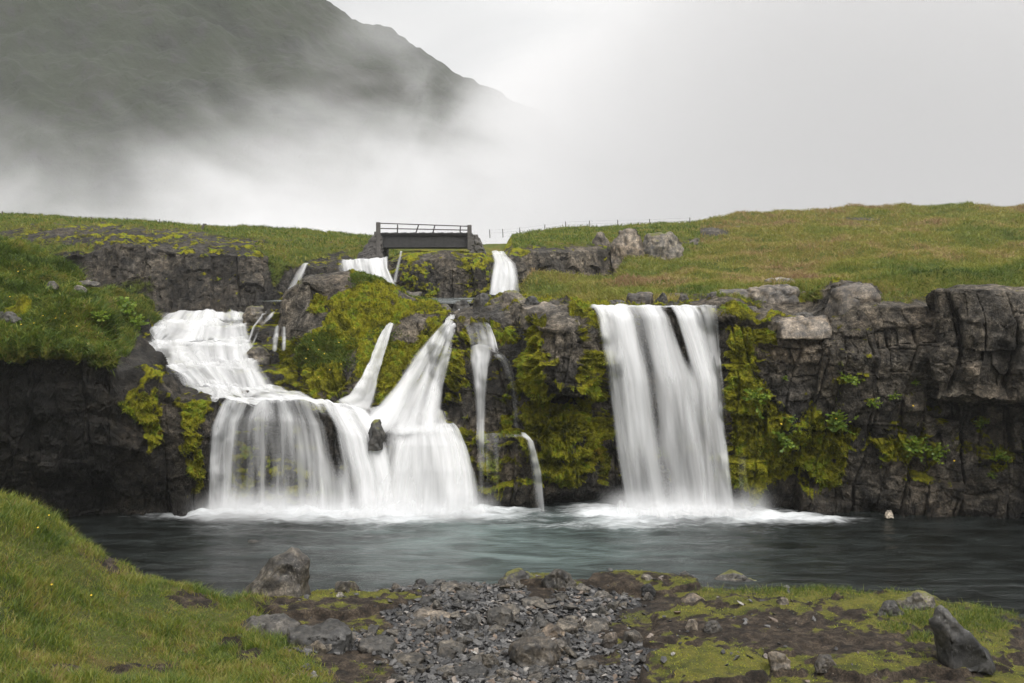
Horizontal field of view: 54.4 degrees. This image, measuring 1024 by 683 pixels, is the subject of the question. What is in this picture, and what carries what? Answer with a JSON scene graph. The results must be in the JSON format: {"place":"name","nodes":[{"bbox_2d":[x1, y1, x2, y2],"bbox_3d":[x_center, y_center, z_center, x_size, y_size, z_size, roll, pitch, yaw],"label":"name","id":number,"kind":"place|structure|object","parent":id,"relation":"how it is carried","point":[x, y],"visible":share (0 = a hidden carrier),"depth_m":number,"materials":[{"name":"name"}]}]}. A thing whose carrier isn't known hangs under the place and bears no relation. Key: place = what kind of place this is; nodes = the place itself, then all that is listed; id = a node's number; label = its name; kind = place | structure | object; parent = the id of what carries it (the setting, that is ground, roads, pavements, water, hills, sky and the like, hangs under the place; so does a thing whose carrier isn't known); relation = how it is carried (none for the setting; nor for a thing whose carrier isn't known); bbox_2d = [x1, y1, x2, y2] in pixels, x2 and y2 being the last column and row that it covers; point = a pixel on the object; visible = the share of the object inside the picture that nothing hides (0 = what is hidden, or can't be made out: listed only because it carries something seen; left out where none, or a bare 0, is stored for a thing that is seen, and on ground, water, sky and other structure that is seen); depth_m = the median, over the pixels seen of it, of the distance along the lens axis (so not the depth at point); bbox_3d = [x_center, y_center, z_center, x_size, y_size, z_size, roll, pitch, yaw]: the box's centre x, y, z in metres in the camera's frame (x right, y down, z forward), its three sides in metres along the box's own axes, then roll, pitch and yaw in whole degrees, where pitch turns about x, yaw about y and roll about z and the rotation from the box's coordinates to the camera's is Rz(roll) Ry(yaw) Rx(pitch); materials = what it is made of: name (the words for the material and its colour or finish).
{"place":"outdoors","nodes":[
{"label":"outdoors","id":0,"kind":"place"},
{"bbox_2d":[0,239,232,517],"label":"cliff","id":1,"kind":"structure","parent":0,"point":[73,441],"depth_m":23.05,"materials":[{"name":"stone"}]},
{"bbox_2d":[0,311,21,323],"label":"rock","id":2,"kind":"object","parent":1,"relation":"on","point":[8,315],"visible":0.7,"depth_m":22.29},
{"bbox_2d":[0,233,166,377],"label":"grass","id":3,"kind":"structure","parent":1,"relation":"on","point":[47,261],"depth_m":23.98,"materials":[{"name":"plant"}]},
{"bbox_2d":[80,280,100,286],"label":"rock","id":4,"kind":"object","parent":1,"relation":"on","point":[91,283],"visible":0.67,"depth_m":27.36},
{"bbox_2d":[82,310,110,321],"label":"plant","id":5,"kind":"object","parent":1,"relation":"on","point":[100,314],"visible":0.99,"depth_m":23.42,"materials":[{"name":"green plant"}]},
{"bbox_2d":[114,296,144,322],"bbox_3d":[-12.210,-1.008,31.150,1.286,0.837,0.697,0,3,0],"label":"plant","id":6,"kind":"object","parent":1,"relation":"on","point":[125,309],"visible":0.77,"depth_m":31.17,"materials":[{"name":"green plant"}]},
{"bbox_2d":[127,314,149,331],"bbox_3d":[-11.806,-0.580,31.361,0.705,0.575,0.560,0,3,0],"label":"plant","id":7,"kind":"object","parent":1,"relation":"on","point":[139,323],"visible":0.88,"depth_m":31.41,"materials":[{"name":"green plant"}]},
{"bbox_2d":[1,250,1021,505],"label":"moss","id":8,"kind":"object","parent":1,"relation":"attached to","point":[153,426],"visible":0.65,"depth_m":23.94,"materials":[{"name":"plant"}]},
{"bbox_2d":[0,214,396,313],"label":"cliff","id":9,"kind":"structure","parent":0,"point":[193,270],"depth_m":45.26,"materials":[{"name":"stone"}]},
{"bbox_2d":[344,256,393,283],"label":"waterfall","id":10,"kind":"structure","parent":9,"relation":"on","point":[376,266],"depth_m":45.88,"materials":[{"name":"liquid"}]},
{"bbox_2d":[154,313,454,505],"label":"cliff","id":11,"kind":"structure","parent":0,"point":[274,437],"depth_m":24.94,"materials":[{"name":"liquid"}]},
{"bbox_2d":[150,309,311,404],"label":"waterfall","id":12,"kind":"structure","parent":11,"relation":"on","point":[214,352],"depth_m":29.78,"materials":[{"name":"liquid"}]},
{"bbox_2d":[242,306,267,325],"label":"rock","id":13,"kind":"object","parent":11,"relation":"on","point":[253,315],"visible":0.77,"depth_m":34.33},
{"bbox_2d":[243,346,271,364],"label":"rock","id":14,"kind":"object","parent":11,"relation":"on","point":[259,355],"visible":0.67,"depth_m":29.50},
{"bbox_2d":[273,326,284,350],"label":"waterfall","id":15,"kind":"structure","parent":11,"relation":"on","point":[275,340],"depth_m":28.93,"materials":[{"name":"liquid"}]},
{"bbox_2d":[275,269,452,405],"bbox_3d":[-4.677,-0.338,29.705,6.352,3.692,8.669,0,3,0],"label":"rock outcrop","id":16,"kind":"object","parent":11,"relation":"on","point":[299,317],"visible":0.8,"depth_m":27.85,"materials":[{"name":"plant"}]},
{"bbox_2d":[289,269,440,374],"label":"moss","id":17,"kind":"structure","parent":16,"relation":"on","point":[315,340],"depth_m":27.21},
{"bbox_2d":[341,323,392,407],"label":"waterfall","id":18,"kind":"structure","parent":11,"relation":"on","point":[361,394],"depth_m":25.70,"materials":[{"name":"liquid"}]},
{"bbox_2d":[367,419,385,450],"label":"rock","id":19,"kind":"object","parent":11,"relation":"on","point":[376,438],"visible":1,"depth_m":24.32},
{"bbox_2d":[355,309,459,432],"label":"waterfall","id":20,"kind":"structure","parent":11,"relation":"on","point":[398,404],"depth_m":25.82,"materials":[{"name":"liquid"}]},
{"bbox_2d":[451,300,469,311],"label":"rock","id":21,"kind":"object","parent":11,"relation":"on","point":[462,304],"visible":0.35,"depth_m":29.89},
{"bbox_2d":[269,298,472,303],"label":"stream","id":22,"kind":"structure","parent":0,"point":[449,300],"depth_m":36.60,"materials":[{"name":"liquid"}]},
{"bbox_2d":[0,0,754,243],"bbox_3d":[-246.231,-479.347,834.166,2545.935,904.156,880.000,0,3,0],"label":"mountain","id":23,"kind":"structure","parent":0,"point":[324,115],"depth_m":597.41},
{"bbox_2d":[0,497,1023,682],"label":"ground","id":24,"kind":"structure","parent":0,"point":[806,635],"depth_m":14.43,"materials":[{"name":"plant"}]},
{"bbox_2d":[0,487,340,682],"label":"grass","id":25,"kind":"structure","parent":24,"relation":"on","point":[232,675],"depth_m":13.03,"materials":[{"name":"plant"}]},
{"bbox_2d":[241,613,299,638],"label":"flat rock","id":26,"kind":"object","parent":24,"relation":"on","point":[282,622],"visible":0.61,"depth_m":14.62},
{"bbox_2d":[244,547,311,597],"bbox_3d":[-3.940,3.983,16.750,1.143,1.040,0.944,0,3,0],"label":"boulder","id":27,"kind":"object","parent":24,"relation":"on","point":[286,573],"visible":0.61,"depth_m":16.45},
{"bbox_2d":[310,640,326,653],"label":"stone","id":28,"kind":"object","parent":24,"relation":"on","point":[319,647],"visible":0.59,"depth_m":13.62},
{"bbox_2d":[287,618,353,653],"bbox_3d":[-2.724,4.214,14.105,0.945,0.470,0.867,0,3,0],"label":"flat rock","id":29,"kind":"object","parent":24,"relation":"on","point":[337,634],"visible":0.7,"depth_m":13.91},
{"bbox_2d":[334,581,350,592],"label":"stone","id":30,"kind":"object","parent":24,"relation":"on","point":[342,586],"visible":0.81,"depth_m":16.76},
{"bbox_2d":[358,635,395,655],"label":"flat rock","id":31,"kind":"object","parent":24,"relation":"on","point":[382,644],"visible":0.98,"depth_m":13.99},
{"bbox_2d":[392,652,424,665],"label":"flat rock","id":32,"kind":"object","parent":24,"relation":"on","point":[404,658],"visible":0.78,"depth_m":13.57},
{"bbox_2d":[411,617,428,627],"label":"stone","id":33,"kind":"object","parent":24,"relation":"on","point":[418,621],"visible":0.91,"depth_m":15.54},
{"bbox_2d":[406,606,450,621],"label":"flat rock","id":34,"kind":"object","parent":24,"relation":"on","point":[426,611],"visible":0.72,"depth_m":15.92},
{"bbox_2d":[435,624,449,635],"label":"boulder","id":35,"kind":"object","parent":24,"relation":"on","point":[441,629],"visible":0.7,"depth_m":15.12,"materials":[{"name":"grey stone"}]},
{"bbox_2d":[434,647,457,658],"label":"stone","id":36,"kind":"object","parent":24,"relation":"on","point":[445,652],"visible":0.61,"depth_m":13.97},
{"bbox_2d":[437,665,455,676],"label":"stone","id":37,"kind":"object","parent":24,"relation":"on","point":[448,670],"visible":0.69,"depth_m":13.18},
{"bbox_2d":[440,580,458,592],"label":"stone","id":38,"kind":"object","parent":24,"relation":"on","point":[451,585],"visible":0.67,"depth_m":17.52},
{"bbox_2d":[437,640,465,653],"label":"flat rock","id":39,"kind":"object","parent":24,"relation":"on","point":[459,646],"visible":0.69,"depth_m":14.33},
{"bbox_2d":[455,613,478,630],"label":"stone","id":40,"kind":"object","parent":24,"relation":"on","point":[469,621],"visible":0.7,"depth_m":15.49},
{"bbox_2d":[454,663,488,679],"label":"flat rock","id":41,"kind":"object","parent":24,"relation":"on","point":[472,671],"visible":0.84,"depth_m":13.19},
{"bbox_2d":[470,652,484,662],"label":"stone","id":42,"kind":"object","parent":24,"relation":"on","point":[476,658],"visible":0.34,"depth_m":13.88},
{"bbox_2d":[485,606,513,626],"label":"stone","id":43,"kind":"object","parent":24,"relation":"on","point":[501,616],"visible":0.83,"depth_m":15.78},
{"bbox_2d":[496,669,512,677],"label":"stone","id":44,"kind":"object","parent":24,"relation":"on","point":[503,673],"visible":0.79,"depth_m":13.28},
{"bbox_2d":[501,604,519,614],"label":"stone","id":45,"kind":"object","parent":24,"relation":"on","point":[514,609],"visible":0.52,"depth_m":16.43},
{"bbox_2d":[498,568,534,585],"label":"mossy stone","id":46,"kind":"object","parent":24,"relation":"on","point":[515,574],"visible":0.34,"depth_m":18.16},
{"bbox_2d":[521,627,540,636],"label":"boulder","id":47,"kind":"object","parent":24,"relation":"on","point":[532,631],"visible":0.41,"depth_m":15.12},
{"bbox_2d":[521,596,544,607],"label":"flat rock","id":48,"kind":"object","parent":24,"relation":"on","point":[529,601],"visible":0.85,"depth_m":16.81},
{"bbox_2d":[508,636,560,668],"bbox_3d":[0.320,4.392,14.024,0.753,0.482,0.618,0,3,0],"label":"boulder","id":49,"kind":"object","parent":24,"relation":"on","point":[534,650],"visible":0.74,"depth_m":13.82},
{"bbox_2d":[527,664,541,675],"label":"stone","id":50,"kind":"object","parent":24,"relation":"on","point":[534,669],"visible":0.69,"depth_m":13.45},
{"bbox_2d":[532,612,549,628],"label":"stone","id":51,"kind":"object","parent":24,"relation":"on","point":[540,621],"visible":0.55,"depth_m":15.70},
{"bbox_2d":[541,623,564,637],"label":"boulder","id":52,"kind":"object","parent":24,"relation":"on","point":[550,630],"visible":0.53,"depth_m":15.20,"materials":[{"name":"brown stone"}]},
{"bbox_2d":[541,569,576,589],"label":"boulder","id":53,"kind":"object","parent":24,"relation":"on","point":[557,579],"visible":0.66,"depth_m":17.84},
{"bbox_2d":[555,592,570,600],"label":"stone","id":54,"kind":"object","parent":24,"relation":"on","point":[560,596],"visible":0.8,"depth_m":17.11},
{"bbox_2d":[556,637,571,647],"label":"boulder","id":55,"kind":"object","parent":24,"relation":"on","point":[563,641],"visible":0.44,"depth_m":14.62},
{"bbox_2d":[556,618,578,633],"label":"stone","id":56,"kind":"object","parent":24,"relation":"on","point":[570,627],"visible":0.8,"depth_m":15.41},
{"bbox_2d":[562,646,577,657],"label":"stone","id":57,"kind":"object","parent":24,"relation":"on","point":[568,650],"visible":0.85,"depth_m":14.17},
{"bbox_2d":[282,568,876,682],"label":"gravel","id":58,"kind":"structure","parent":24,"relation":"on","point":[428,675],"depth_m":14.88,"materials":[{"name":"gravel"}]},
{"bbox_2d":[457,590,476,602],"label":"stone","id":59,"kind":"object","parent":58,"relation":"on","point":[464,595],"visible":0.95,"depth_m":16.90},
{"bbox_2d":[454,584,479,594],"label":"stone","id":60,"kind":"object","parent":58,"relation":"on","point":[460,587],"visible":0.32,"depth_m":17.40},
{"bbox_2d":[481,653,499,667],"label":"boulder","id":61,"kind":"object","parent":58,"relation":"on","point":[489,660],"visible":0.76,"depth_m":13.71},
{"bbox_2d":[527,672,543,681],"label":"stone","id":62,"kind":"object","parent":58,"relation":"on","point":[538,676],"visible":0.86,"depth_m":13.21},
{"bbox_2d":[591,606,607,616],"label":"stone","id":63,"kind":"object","parent":58,"relation":"on","point":[599,610],"visible":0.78,"depth_m":16.42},
{"bbox_2d":[575,583,590,593],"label":"stone","id":64,"kind":"object","parent":24,"relation":"on","point":[584,588],"visible":0.94,"depth_m":17.55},
{"bbox_2d":[575,659,598,672],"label":"flat rock","id":65,"kind":"object","parent":24,"relation":"on","point":[587,664],"visible":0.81,"depth_m":13.56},
{"bbox_2d":[583,621,604,633],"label":"stone","id":66,"kind":"object","parent":24,"relation":"on","point":[596,627],"visible":0.96,"depth_m":15.45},
{"bbox_2d":[583,617,609,629],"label":"flat rock","id":67,"kind":"object","parent":24,"relation":"on","point":[603,620],"visible":0.54,"depth_m":15.77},
{"bbox_2d":[593,591,613,599],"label":"boulder","id":68,"kind":"object","parent":24,"relation":"on","point":[602,593],"visible":0.72,"depth_m":17.33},
{"bbox_2d":[602,632,617,648],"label":"boulder","id":69,"kind":"object","parent":24,"relation":"on","point":[610,640],"visible":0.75,"depth_m":14.55,"materials":[{"name":"grey stone"}]},
{"bbox_2d":[202,569,1023,682],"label":"moss","id":70,"kind":"object","parent":24,"relation":"on","point":[732,637],"visible":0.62,"depth_m":14.86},
{"bbox_2d":[623,629,642,643],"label":"stone","id":71,"kind":"object","parent":24,"relation":"on","point":[634,636],"visible":0.76,"depth_m":14.79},
{"bbox_2d":[268,575,1023,682],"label":"grass","id":72,"kind":"structure","parent":24,"relation":"on","point":[981,617],"depth_m":16.06,"materials":[{"name":"plant"}]},
{"bbox_2d":[640,583,655,596],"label":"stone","id":73,"kind":"object","parent":24,"relation":"on","point":[645,588],"visible":0.86,"depth_m":17.45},
{"bbox_2d":[685,619,697,629],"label":"boulder","id":74,"kind":"object","parent":24,"relation":"on","point":[692,624],"visible":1,"depth_m":15.01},
{"bbox_2d":[681,592,704,602],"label":"boulder","id":75,"kind":"object","parent":24,"relation":"on","point":[692,597],"visible":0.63,"depth_m":17.09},
{"bbox_2d":[703,620,722,633],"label":"boulder","id":76,"kind":"object","parent":24,"relation":"on","point":[712,626],"visible":1,"depth_m":14.91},
{"bbox_2d":[714,569,756,581],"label":"boulder","id":77,"kind":"object","parent":24,"relation":"on","point":[732,575],"visible":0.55,"depth_m":18.77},
{"bbox_2d":[767,651,790,671],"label":"boulder","id":78,"kind":"object","parent":24,"relation":"on","point":[777,660],"visible":1,"depth_m":13.26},
{"bbox_2d":[814,654,836,673],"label":"boulder","id":79,"kind":"object","parent":24,"relation":"on","point":[824,663],"visible":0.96,"depth_m":13.23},
{"bbox_2d":[877,600,904,615],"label":"boulder","id":80,"kind":"object","parent":24,"relation":"on","point":[888,606],"visible":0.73,"depth_m":15.77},
{"bbox_2d":[896,590,935,610],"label":"boulder","id":81,"kind":"object","parent":24,"relation":"on","point":[919,599],"visible":0.81,"depth_m":16.40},
{"bbox_2d":[929,605,995,674],"bbox_3d":[6.154,4.067,13.610,0.896,0.921,0.647,0,3,0],"label":"boulder","id":82,"kind":"object","parent":24,"relation":"on","point":[957,644],"visible":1,"depth_m":13.36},
{"bbox_2d":[60,496,1023,627],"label":"water","id":83,"kind":"structure","parent":0,"point":[957,558],"depth_m":21.26,"materials":[{"name":"liquid"}]},
{"bbox_2d":[210,396,389,517],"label":"waterfall","id":84,"kind":"structure","parent":83,"relation":"on","point":[370,474],"depth_m":24.30,"materials":[{"name":"liquid"}]},
{"bbox_2d":[387,423,483,518],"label":"waterfall","id":85,"kind":"structure","parent":83,"relation":"on","point":[409,483],"depth_m":24.32,"materials":[{"name":"liquid"}]},
{"bbox_2d":[435,292,702,506],"bbox_3d":[2.486,2.432,27.530,9.355,7.571,9.308,0,3,0],"label":"rock outcrop","id":86,"kind":"object","parent":83,"relation":"in","point":[563,331],"visible":0.53,"depth_m":24.95,"materials":[{"name":"stone"}]},
{"bbox_2d":[472,293,488,309],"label":"rock","id":87,"kind":"object","parent":86,"relation":"on","point":[480,300],"visible":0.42,"depth_m":28.28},
{"bbox_2d":[278,273,707,495],"bbox_3d":[-0.177,1.516,28.498,14.471,7.212,11.373,0,3,0],"label":"moss","id":88,"kind":"object","parent":86,"relation":"on","point":[541,428],"visible":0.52,"depth_m":24.48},
{"bbox_2d":[472,327,538,477],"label":"waterfall","id":89,"kind":"structure","parent":86,"relation":"on","point":[480,356],"depth_m":25.48,"materials":[{"name":"liquid"}]},
{"bbox_2d":[490,290,525,304],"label":"rock","id":90,"kind":"object","parent":86,"relation":"on","point":[508,295],"visible":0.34,"depth_m":27.99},
{"bbox_2d":[524,296,538,304],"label":"rock","id":91,"kind":"object","parent":86,"relation":"on","point":[531,300],"visible":0.5,"depth_m":27.39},
{"bbox_2d":[520,302,555,329],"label":"rock","id":92,"kind":"object","parent":86,"relation":"on","point":[539,308],"visible":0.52,"depth_m":24.34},
{"bbox_2d":[626,292,652,304],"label":"rock","id":93,"kind":"object","parent":86,"relation":"on","point":[646,298],"visible":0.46,"depth_m":27.74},
{"bbox_2d":[592,304,752,517],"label":"waterfall","id":94,"kind":"structure","parent":83,"relation":"on","point":[681,392],"depth_m":24.10,"materials":[{"name":"liquid"}]},
{"bbox_2d":[387,222,699,307],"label":"cliff","id":95,"kind":"structure","parent":0,"point":[449,274],"depth_m":46.16,"materials":[{"name":"stone"}]},
{"bbox_2d":[355,222,485,261],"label":"footbridge","id":96,"kind":"object","parent":95,"relation":"on","point":[379,244],"visible":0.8,"depth_m":47.70,"materials":[{"name":"metal"}]},
{"bbox_2d":[492,251,516,294],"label":"waterfall","id":97,"kind":"structure","parent":95,"relation":"on","point":[503,279],"depth_m":45.06,"materials":[{"name":"liquid"}]},
{"bbox_2d":[590,232,609,246],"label":"rock","id":98,"kind":"object","parent":95,"relation":"on","point":[600,238],"visible":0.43,"depth_m":49.12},
{"bbox_2d":[610,228,644,273],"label":"rock","id":99,"kind":"object","parent":95,"relation":"on","point":[628,241],"visible":0.71,"depth_m":48.50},
{"bbox_2d":[327,0,1023,212],"label":"sky","id":100,"kind":"structure","parent":0,"point":[759,105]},
{"bbox_2d":[396,200,1023,303],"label":"hill","id":101,"kind":"structure","parent":0,"point":[711,231],"depth_m":44.17,"materials":[{"name":"plant"}]},
{"bbox_2d":[0,212,701,290],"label":"grass","id":102,"kind":"structure","parent":101,"relation":"on","point":[528,234],"depth_m":54.98,"materials":[{"name":"plant"}]},
{"bbox_2d":[643,231,683,260],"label":"rock","id":103,"kind":"object","parent":101,"relation":"on","point":[667,245],"visible":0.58,"depth_m":48.92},
{"bbox_2d":[706,288,749,297],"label":"rock","id":104,"kind":"object","parent":101,"relation":"on","point":[733,291],"visible":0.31,"depth_m":26.08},
{"bbox_2d":[746,284,799,304],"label":"rock","id":105,"kind":"object","parent":101,"relation":"on","point":[780,294],"visible":0.52,"depth_m":25.77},
{"bbox_2d":[681,277,1023,518],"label":"cliff","id":106,"kind":"structure","parent":0,"point":[956,352],"depth_m":23.69,"materials":[{"name":"stone"}]},
{"bbox_2d":[742,387,772,418],"bbox_3d":[5.772,1.433,23.465,0.701,0.762,0.371,0,3,0],"label":"plant","id":107,"kind":"object","parent":106,"relation":"on","point":[754,395],"visible":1,"depth_m":23.43,"materials":[{"name":"green plant"}]},
{"bbox_2d":[772,424,799,452],"bbox_3d":[6.495,2.297,23.703,0.687,0.704,0.526,-2,4,-27],"label":"plant","id":108,"kind":"object","parent":106,"relation":"attached to","point":[783,437],"visible":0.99,"depth_m":23.65,"materials":[{"name":"green plant"}]},
{"bbox_2d":[768,315,831,340],"bbox_3d":[6.921,-0.335,23.905,1.527,0.616,1.137,0,3,0],"label":"rock","id":109,"kind":"object","parent":106,"relation":"on","point":[817,328],"visible":0.92,"depth_m":23.50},
{"bbox_2d":[691,275,938,303],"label":"grass","id":110,"kind":"structure","parent":106,"relation":"on","point":[738,285],"depth_m":26.33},
{"bbox_2d":[825,410,858,434],"bbox_3d":[7.773,1.890,23.413,0.791,0.658,0.540,-2,4,-27],"label":"plant","id":111,"kind":"object","parent":106,"relation":"on","point":[838,423],"visible":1,"depth_m":23.36,"materials":[{"name":"green plant"}]},
{"bbox_2d":[839,372,864,386],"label":"plant","id":112,"kind":"object","parent":106,"relation":"on","point":[851,379],"visible":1,"depth_m":22.78,"materials":[{"name":"green plant"}]},
{"bbox_2d":[824,282,880,318],"bbox_3d":[8.298,-0.622,24.204,1.450,1.658,1.037,0,3,0],"label":"rock","id":113,"kind":"object","parent":106,"relation":"on","point":[844,298],"visible":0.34,"depth_m":23.82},
{"bbox_2d":[903,435,932,463],"bbox_3d":[9.539,2.534,23.369,0.705,0.704,0.473,0,3,0],"label":"plant","id":114,"kind":"object","parent":106,"relation":"on","point":[915,443],"visible":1,"depth_m":23.38,"materials":[{"name":"green plant"}]},
{"bbox_2d":[931,442,950,463],"bbox_3d":[10.125,2.627,23.492,0.530,0.520,0.343,0,3,0],"label":"plant","id":115,"kind":"object","parent":106,"relation":"on","point":[936,454],"visible":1,"depth_m":23.46,"materials":[{"name":"green plant"}]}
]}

